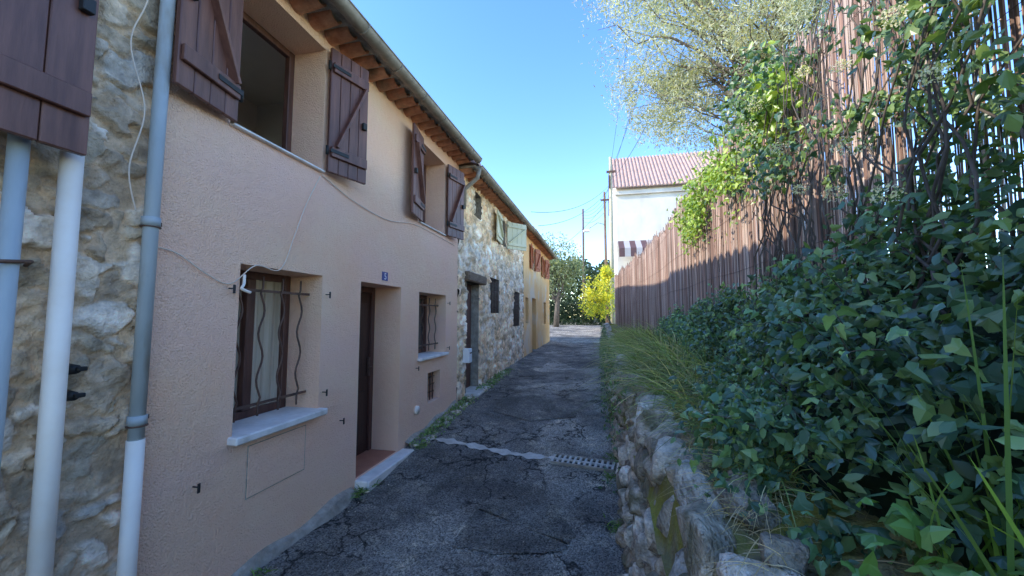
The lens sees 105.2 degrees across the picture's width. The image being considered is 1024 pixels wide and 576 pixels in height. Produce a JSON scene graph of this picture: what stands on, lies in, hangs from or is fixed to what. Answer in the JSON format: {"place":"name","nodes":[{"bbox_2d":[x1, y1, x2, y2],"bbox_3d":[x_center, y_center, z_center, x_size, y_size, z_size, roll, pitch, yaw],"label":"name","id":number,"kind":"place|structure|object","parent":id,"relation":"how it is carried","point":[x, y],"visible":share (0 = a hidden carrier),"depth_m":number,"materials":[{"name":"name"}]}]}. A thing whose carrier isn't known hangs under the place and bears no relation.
{"place":"outdoors","nodes":[
{"label":"outdoors","id":0,"kind":"place"},
{"bbox_2d":[240,274,251,293],"bbox_3d":[-1.652,-0.026,2.412,0.058,0.121,0.071,-1,-4,12],"label":"cable loop","id":1,"kind":"object","parent":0,"point":[243,285],"visible":1,"depth_m":2.41,"materials":[{"name":"white plastic"}]},
{"bbox_2d":[250,339,626,575],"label":"road","id":2,"kind":"structure","parent":0,"point":[429,495],"depth_m":3.43,"materials":[{"name":"grey asphalt"}]},
{"bbox_2d":[251,368,622,575],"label":"weeds","id":3,"kind":"object","parent":2,"relation":"on","point":[424,444],"visible":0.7,"depth_m":3.50,"materials":[{"name":"green plant"}]},
{"bbox_2d":[409,364,521,448],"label":"verge plants","id":4,"kind":"object","parent":2,"relation":"on","point":[453,413],"visible":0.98,"depth_m":5.46,"materials":[{"name":"green plant"}]},
{"bbox_2d":[456,386,489,397],"bbox_3d":[-0.728,1.968,6.865,0.520,0.380,0.850,-1,-4,12],"label":"door step","id":5,"kind":"object","parent":2,"relation":"on","point":[472,390],"depth_m":6.68,"materials":[{"name":"concrete"}]},
{"bbox_2d":[420,435,553,458],"bbox_3d":[-0.349,1.798,4.428,1.706,0.052,0.173,-2,-5,23],"label":"concrete channel","id":6,"kind":"object","parent":2,"relation":"on","point":[474,445],"visible":0.91,"depth_m":4.38,"materials":[{"name":"grey concrete"}]},
{"bbox_2d":[452,498,575,553],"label":"road repair","id":7,"kind":"structure","parent":2,"relation":"on","point":[491,527],"depth_m":2.90,"materials":[{"name":"asphalt"}]},
{"bbox_2d":[493,395,576,420],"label":"road repair","id":8,"kind":"structure","parent":2,"relation":"on","point":[543,408],"depth_m":5.81,"materials":[{"name":"asphalt"}]},
{"bbox_2d":[550,453,614,472],"bbox_3d":[0.714,1.770,3.953,0.624,0.067,0.211,-2,-4,20],"label":"drain grate","id":9,"kind":"object","parent":2,"relation":"on","point":[596,464],"visible":0.96,"depth_m":3.94,"materials":[{"name":"grey metal"}]},
{"bbox_2d":[598,324,626,493],"bbox_3d":[2.215,1.618,9.468,0.307,1.314,12.452,-1,-4,12],"label":"wall creeper","id":10,"kind":"object","parent":2,"relation":"on","point":[610,408],"depth_m":5.13,"materials":[{"name":"green plant"}]},
{"bbox_2d":[603,323,810,575],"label":"stones","id":11,"kind":"object","parent":2,"relation":"on","point":[701,536],"visible":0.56,"depth_m":1.56,"materials":[{"name":"grey stone"}]},
{"bbox_2d":[276,369,616,573],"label":"verge gravel","id":12,"kind":"structure","parent":0,"point":[455,411],"depth_m":5.56,"materials":[{"name":"grey gravel"}]},
{"bbox_2d":[550,325,601,339],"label":"road","id":13,"kind":"structure","parent":0,"point":[578,332],"depth_m":23.92,"materials":[{"name":"grey asphalt"}]},
{"bbox_2d":[541,229,587,326],"bbox_3d":[3.275,-0.779,31.228,5.562,7.757,3.627,-1,-4,12],"label":"olive tree","id":14,"kind":"object","parent":13,"relation":"on","point":[560,275],"visible":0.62,"depth_m":30.93,"materials":[{"name":"green plant"}]},
{"bbox_2d":[577,261,615,323],"bbox_3d":[4.258,0.520,19.594,2.091,3.881,1.521,-1,-4,12],"label":"mimosa bush","id":15,"kind":"object","parent":13,"relation":"on","point":[601,296],"visible":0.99,"depth_m":19.54,"materials":[{"name":"yellow plant"}]},
{"bbox_2d":[351,0,1023,316],"label":"sky","id":16,"kind":"structure","parent":0,"point":[510,75],"materials":[{"name":"blue"}]},
{"bbox_3d":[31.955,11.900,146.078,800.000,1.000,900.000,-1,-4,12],"label":"ground","id":17,"kind":"structure","parent":0,"visible":0},
{"bbox_2d":[0,0,159,575],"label":"walls","id":18,"kind":"structure","parent":17,"relation":"on","point":[101,349],"depth_m":1.75,"materials":[{"name":"stone"}]},
{"bbox_2d":[0,133,84,575],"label":"waste pipes","id":19,"kind":"object","parent":18,"relation":"attached to","point":[50,435],"visible":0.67,"depth_m":1.50,"materials":[{"name":"plastic"}]},
{"bbox_2d":[0,0,98,155],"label":"shutter","id":20,"kind":"object","parent":18,"relation":"attached to","point":[47,52],"visible":1,"depth_m":1.46,"materials":[{"name":"paint"}]},
{"bbox_2d":[66,363,87,401],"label":"hose bibs","id":21,"kind":"object","parent":18,"relation":"attached to","point":[71,394],"visible":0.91,"depth_m":1.63,"materials":[{"name":"black metal"}]},
{"bbox_2d":[128,0,147,210],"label":"cable","id":22,"kind":"object","parent":18,"relation":"attached to","point":[137,20],"visible":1,"depth_m":1.86,"materials":[{"name":"white plastic"}]},
{"bbox_2d":[137,0,458,575],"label":"walls","id":23,"kind":"structure","parent":17,"relation":"on","point":[233,201],"depth_m":2.86,"materials":[{"name":"beige paint"}]},
{"bbox_2d":[116,0,175,575],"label":"downpipe","id":24,"kind":"object","parent":23,"relation":"attached to","point":[150,225],"visible":1,"depth_m":1.85,"materials":[{"name":"plastic"}]},
{"bbox_2d":[172,0,243,121],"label":"shutter","id":25,"kind":"object","parent":23,"relation":"attached to","point":[207,52],"visible":1,"depth_m":2.17,"materials":[{"name":"paint"}]},
{"bbox_2d":[158,176,320,283],"bbox_3d":[-1.655,-0.473,2.532,0.007,0.928,1.163,-1,-4,12],"label":"cable","id":26,"kind":"object","parent":23,"relation":"attached to","point":[254,265],"visible":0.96,"depth_m":2.49,"materials":[{"name":"plastic"}]},
{"bbox_2d":[230,23,285,147],"bbox_3d":[-2.249,-0.106,4.020,1.420,4.000,4.300,-1,-4,12],"label":"interior","id":27,"kind":"object","parent":23,"relation":"attached to","point":[262,77],"visible":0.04,"depth_m":4.11,"materials":[{"name":"grey wood"}]},
{"bbox_2d":[232,274,309,422],"bbox_3d":[-1.715,0.400,2.780,0.022,0.950,0.745,-1,-4,12],"label":"window grille","id":28,"kind":"object","parent":23,"relation":"attached to","point":[256,404],"depth_m":2.74,"materials":[{"name":"metal"}]},
{"bbox_2d":[245,425,305,499],"bbox_3d":[-1.603,1.173,2.692,0.006,0.327,0.502,-1,-4,12],"label":"meter hatch","id":29,"kind":"object","parent":23,"relation":"attached to","point":[273,460],"visible":1,"depth_m":2.65,"materials":[{"name":"beige paint"}]},
{"bbox_2d":[192,285,449,493],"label":"shutter stays","id":30,"kind":"object","parent":23,"relation":"attached to","point":[198,486],"visible":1,"depth_m":2.35,"materials":[{"name":"black metal"}]},
{"bbox_2d":[233,11,426,420],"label":"window frames","id":31,"kind":"structure","parent":23,"relation":"attached to","point":[245,390],"depth_m":3.03,"materials":[{"name":"brown wood"}]},
{"bbox_2d":[227,123,448,492],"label":"sills and step","id":32,"kind":"structure","parent":23,"relation":"attached to","point":[248,429],"depth_m":2.97,"materials":[{"name":"stone"}]},
{"bbox_2d":[325,47,368,184],"bbox_3d":[-1.386,-1.454,3.337,0.077,1.050,0.397,-2,-5,30],"label":"shutter","id":33,"kind":"object","parent":23,"relation":"attached to","point":[346,149],"visible":1,"depth_m":3.32,"materials":[{"name":"paint"}]},
{"bbox_2d":[356,286,374,455],"bbox_3d":[-1.655,0.866,4.049,0.119,1.794,0.770,-1,-4,12],"label":"front door","id":34,"kind":"structure","parent":23,"relation":"attached to","point":[365,375],"depth_m":4.30,"materials":[{"name":"brown wood"}]},
{"bbox_2d":[289,0,473,164],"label":"roof","id":35,"kind":"structure","parent":23,"relation":"on","point":[331,21],"depth_m":3.67,"materials":[{"name":"ceramic"}]},
{"bbox_2d":[329,0,481,162],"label":"gutter","id":36,"kind":"object","parent":35,"relation":"attached to","point":[349,11],"visible":1,"depth_m":3.69,"materials":[{"name":"metal"}]},
{"bbox_2d":[382,271,387,280],"bbox_3d":[-1.323,-0.121,4.080,0.006,0.090,0.110,-1,-4,12],"label":"house number plate","id":37,"kind":"object","parent":23,"relation":"attached to","point":[384,275],"visible":1,"depth_m":4.07,"materials":[{"name":"blue metal"}]},
{"bbox_2d":[322,174,454,245],"bbox_3d":[-1.206,-0.742,4.618,0.007,0.129,3.021,-1,-4,12],"label":"cable","id":38,"kind":"object","parent":23,"relation":"attached to","point":[376,214],"visible":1,"depth_m":3.85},
{"bbox_2d":[414,406,419,413],"bbox_3d":[-1.146,1.470,4.720,0.030,0.100,0.100,-1,-4,12],"label":"wall vent cap","id":39,"kind":"object","parent":23,"relation":"attached to","point":[416,409],"visible":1,"depth_m":4.70,"materials":[{"name":"plastic"}]},
{"bbox_2d":[411,123,425,220],"bbox_3d":[-1.105,-1.369,4.709,0.077,1.060,0.443,0,-4,2],"label":"shutter","id":40,"kind":"object","parent":23,"relation":"attached to","point":[418,200],"visible":1,"depth_m":4.60,"materials":[{"name":"paint"}]},
{"bbox_2d":[418,297,438,351],"bbox_3d":[-1.168,0.489,5.289,0.022,0.720,0.880,-1,-4,12],"label":"window grille","id":41,"kind":"object","parent":23,"relation":"attached to","point":[435,343],"depth_m":5.37,"materials":[{"name":"metal"}]},
{"bbox_2d":[427,372,434,400],"bbox_3d":[-1.128,1.315,5.276,0.020,0.390,0.410,-1,-4,12],"label":"vent grille","id":42,"kind":"object","parent":23,"relation":"attached to","point":[430,376],"visible":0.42,"depth_m":5.33,"materials":[{"name":"metal"}]},
{"bbox_2d":[447,164,464,239],"bbox_3d":[-0.833,-1.282,5.889,0.077,1.060,0.443,-2,-5,26],"label":"shutter","id":43,"kind":"object","parent":23,"relation":"attached to","point":[455,202],"visible":1,"depth_m":5.87,"materials":[{"name":"paint"}]},
{"bbox_2d":[231,400,457,575],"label":"plinth","id":44,"kind":"structure","parent":17,"relation":"on","point":[335,505],"depth_m":2.91,"materials":[{"name":"grey concrete"}]},
{"bbox_2d":[456,191,518,392],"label":"back walls","id":45,"kind":"structure","parent":17,"relation":"on","point":[474,326],"depth_m":7.29,"materials":[{"name":"grey stone"}]},
{"bbox_2d":[457,284,470,387],"bbox_3d":[-0.855,0.886,6.946,0.070,1.950,0.700,-1,-4,12],"label":"front door","id":46,"kind":"structure","parent":45,"relation":"attached to","point":[468,322],"depth_m":7.12,"materials":[{"name":"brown wood"}]},
{"bbox_2d":[459,161,530,232],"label":"roof","id":47,"kind":"structure","parent":45,"relation":"on","point":[484,186],"depth_m":7.65,"materials":[{"name":"ceramic"}]},
{"bbox_2d":[475,165,535,231],"bbox_3d":[0.060,-1.824,9.049,0.143,0.240,5.600,-1,-4,12],"label":"gutter","id":48,"kind":"object","parent":47,"relation":"attached to","point":[490,179],"visible":0.97,"depth_m":7.87,"materials":[{"name":"metal"}]},
{"bbox_2d":[456,177,523,400],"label":"walls","id":49,"kind":"structure","parent":17,"relation":"on","point":[482,251],"depth_m":8.01,"materials":[{"name":"stone"}]},
{"bbox_2d":[463,348,471,362],"bbox_3d":[-0.731,1.109,6.431,0.125,0.230,0.140,-1,-4,12],"label":"mailbox","id":50,"kind":"object","parent":49,"relation":"attached to","point":[467,355],"visible":1,"depth_m":6.37,"materials":[{"name":"white metal"}]},
{"bbox_2d":[464,168,480,208],"bbox_3d":[-0.653,-1.608,6.341,0.329,0.638,0.071,-1,-4,15],"label":"downpipe","id":51,"kind":"object","parent":49,"relation":"attached to","point":[472,181],"visible":0.78,"depth_m":6.32,"materials":[{"name":"metal"}]},
{"bbox_2d":[464,271,486,284],"bbox_3d":[-0.688,-0.167,7.013,0.200,0.160,1.050,-1,-4,12],"label":"door lintel","id":52,"kind":"structure","parent":49,"relation":"attached to","point":[473,278],"depth_m":6.85,"materials":[{"name":"grey stone"}]},
{"bbox_2d":[496,209,503,244],"bbox_3d":[-0.251,-1.340,8.646,0.077,0.660,0.596,-1,-4,8],"label":"shutter","id":53,"kind":"object","parent":49,"relation":"attached to","point":[499,230],"visible":1,"depth_m":8.50,"materials":[{"name":"wood"}]},
{"bbox_2d":[490,277,518,325],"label":"window grilles","id":54,"kind":"object","parent":49,"relation":"attached to","point":[516,309],"depth_m":8.77,"materials":[{"name":"metal"}]},
{"bbox_2d":[507,222,526,250],"bbox_3d":[0.133,-1.267,9.643,0.596,0.660,0.077,3,-5,-38],"label":"shutter","id":55,"kind":"object","parent":49,"relation":"attached to","point":[516,236],"visible":1,"depth_m":9.63,"materials":[{"name":"wood"}]},
{"bbox_2d":[522,235,549,356],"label":"walls","id":56,"kind":"structure","parent":17,"relation":"on","point":[536,318],"depth_m":14.03,"materials":[{"name":"yellow paint"}]},
{"bbox_2d":[531,243,533,268],"bbox_3d":[0.683,-1.052,12.988,0.077,0.800,0.356,-1,-4,7],"label":"shutter","id":57,"kind":"object","parent":56,"relation":"attached to","point":[532,256],"visible":1,"depth_m":12.89,"materials":[{"name":"red wood"}]},
{"bbox_2d":[535,249,540,271],"bbox_3d":[0.944,-0.979,13.981,0.077,0.800,0.356,-3,-5,32],"label":"shutter","id":58,"kind":"object","parent":56,"relation":"attached to","point":[537,261],"visible":1,"depth_m":13.94,"materials":[{"name":"red wood"}]},
{"bbox_2d":[526,226,554,259],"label":"roof","id":59,"kind":"structure","parent":56,"relation":"on","point":[534,238],"depth_m":14.17,"materials":[{"name":"wood"}]},
{"bbox_2d":[534,229,557,259],"bbox_3d":[1.362,-1.550,15.015,0.143,0.156,6.580,-1,-4,12],"label":"gutter","id":60,"kind":"object","parent":59,"relation":"attached to","point":[541,239],"visible":0.98,"depth_m":14.11,"materials":[{"name":"metal"}]},
{"bbox_2d":[542,256,544,276],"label":"shutter","id":61,"kind":"object","parent":56,"relation":"attached to","point":[543,268],"visible":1,"depth_m":15.47,"materials":[{"name":"red wood"}]},
{"bbox_2d":[545,260,549,278],"bbox_3d":[1.519,-0.785,16.612,0.077,0.800,0.356,-3,-5,32],"label":"shutter","id":62,"kind":"object","parent":56,"relation":"attached to","point":[547,266],"visible":1,"depth_m":16.56,"materials":[{"name":"red wood"}]},
{"bbox_2d":[549,252,609,322],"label":"distant trees","id":63,"kind":"object","parent":17,"relation":"on","point":[592,273],"visible":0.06,"depth_m":48.87,"materials":[{"name":"green plant"}]},
{"bbox_2d":[549,300,609,324],"bbox_3d":[2.437,2.139,34.621,14.283,2.768,1.555,-1,-4,12],"label":"hedge","id":64,"kind":"object","parent":17,"relation":"on","point":[569,316],"visible":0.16,"depth_m":33.72,"materials":[{"name":"green plant"}]},
{"bbox_2d":[582,209,584,319],"bbox_3d":[7.222,-2.303,39.640,0.240,11.601,0.240,-3,-5,35],"label":"utility pole","id":65,"kind":"object","parent":17,"relation":"on","point":[583,258],"visible":0.46,"depth_m":39.70,"materials":[{"name":"grey wood"}]},
{"bbox_2d":[538,1,704,251],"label":"overhead wires","id":66,"kind":"object","parent":65,"relation":"attached to","point":[612,154],"visible":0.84,"depth_m":15.87,"materials":[{"name":"black metal"}]},
{"bbox_2d":[600,192,608,322],"bbox_3d":[6.125,-1.689,25.468,0.600,9.301,0.220,-1,-4,12],"label":"utility pole","id":67,"kind":"object","parent":17,"relation":"on","point":[604,200],"visible":0.62,"depth_m":25.53,"materials":[{"name":"brown wood"}]},
{"bbox_2d":[583,222,604,232],"bbox_3d":[5.375,-3.991,25.698,1.408,0.626,0.300,-1,-4,12],"label":"street lamp","id":68,"kind":"object","parent":67,"relation":"attached to","point":[586,231],"visible":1,"depth_m":25.66,"materials":[{"name":"metal"}]},
{"bbox_2d":[606,157,615,323],"bbox_3d":[5.510,-2.331,21.508,0.500,10.001,0.330,-1,-4,12],"label":"utility pole","id":69,"kind":"object","parent":17,"relation":"on","point":[610,172],"visible":0.83,"depth_m":21.54,"materials":[{"name":"concrete"}]},
{"bbox_2d":[613,183,689,284],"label":"walls","id":70,"kind":"structure","parent":17,"relation":"on","point":[640,217],"depth_m":23.28,"materials":[{"name":"white paint"}]},
{"bbox_2d":[618,240,651,256],"bbox_3d":[8.400,-2.318,22.374,4.480,1.100,1.050,-1,-4,12],"label":"awning","id":71,"kind":"object","parent":70,"relation":"attached to","point":[629,248],"visible":0.31,"depth_m":22.30,"materials":[{"name":"fabric"}]},
{"bbox_2d":[608,150,718,215],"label":"roof","id":72,"kind":"structure","parent":70,"relation":"on","point":[652,170],"depth_m":24.25,"materials":[{"name":"tile"}]},
{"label":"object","id":73,"kind":"object","parent":17,"relation":"on","visible":0},
{"bbox_2d":[610,324,963,575],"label":"earth bank","id":74,"kind":"structure","parent":73,"relation":"on","point":[669,546],"depth_m":1.15,"materials":[{"name":"soil"}]},
{"bbox_2d":[628,395,940,575],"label":"dry grass","id":75,"kind":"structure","parent":74,"relation":"on","point":[745,517],"depth_m":1.14,"materials":[{"name":"brown plant"}]},
{"bbox_2d":[615,0,1023,335],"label":"reed fence","id":76,"kind":"object","parent":74,"relation":"on","point":[656,280],"visible":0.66,"depth_m":2.37,"materials":[{"name":"wood"}]},
{"bbox_2d":[653,0,1023,575],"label":"ivy","id":77,"kind":"object","parent":76,"relation":"attached to","point":[911,292],"visible":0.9,"depth_m":1.19,"materials":[{"name":"green plant"}]},
{"bbox_2d":[830,262,1023,575],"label":"iris leaves","id":78,"kind":"object","parent":74,"relation":"on","point":[1011,533],"visible":0.81,"depth_m":0.69,"materials":[{"name":"green plant"}]},
{"bbox_2d":[840,488,1023,575],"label":"broadleaf weeds","id":79,"kind":"object","parent":74,"relation":"on","point":[902,518],"visible":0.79,"depth_m":0.78,"materials":[{"name":"green plant"}]},
{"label":"terrace ground","id":80,"kind":"structure","parent":0,"visible":0},
{"bbox_2d":[564,314,868,572],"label":"grass tufts","id":81,"kind":"object","parent":80,"relation":"on","point":[654,360],"visible":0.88,"depth_m":2.97,"materials":[{"name":"green plant"}]},
{"bbox_2d":[572,0,999,280],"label":"olive tree","id":82,"kind":"object","parent":80,"relation":"on","point":[730,38],"visible":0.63,"depth_m":6.28,"materials":[{"name":"green plant"}]}
]}

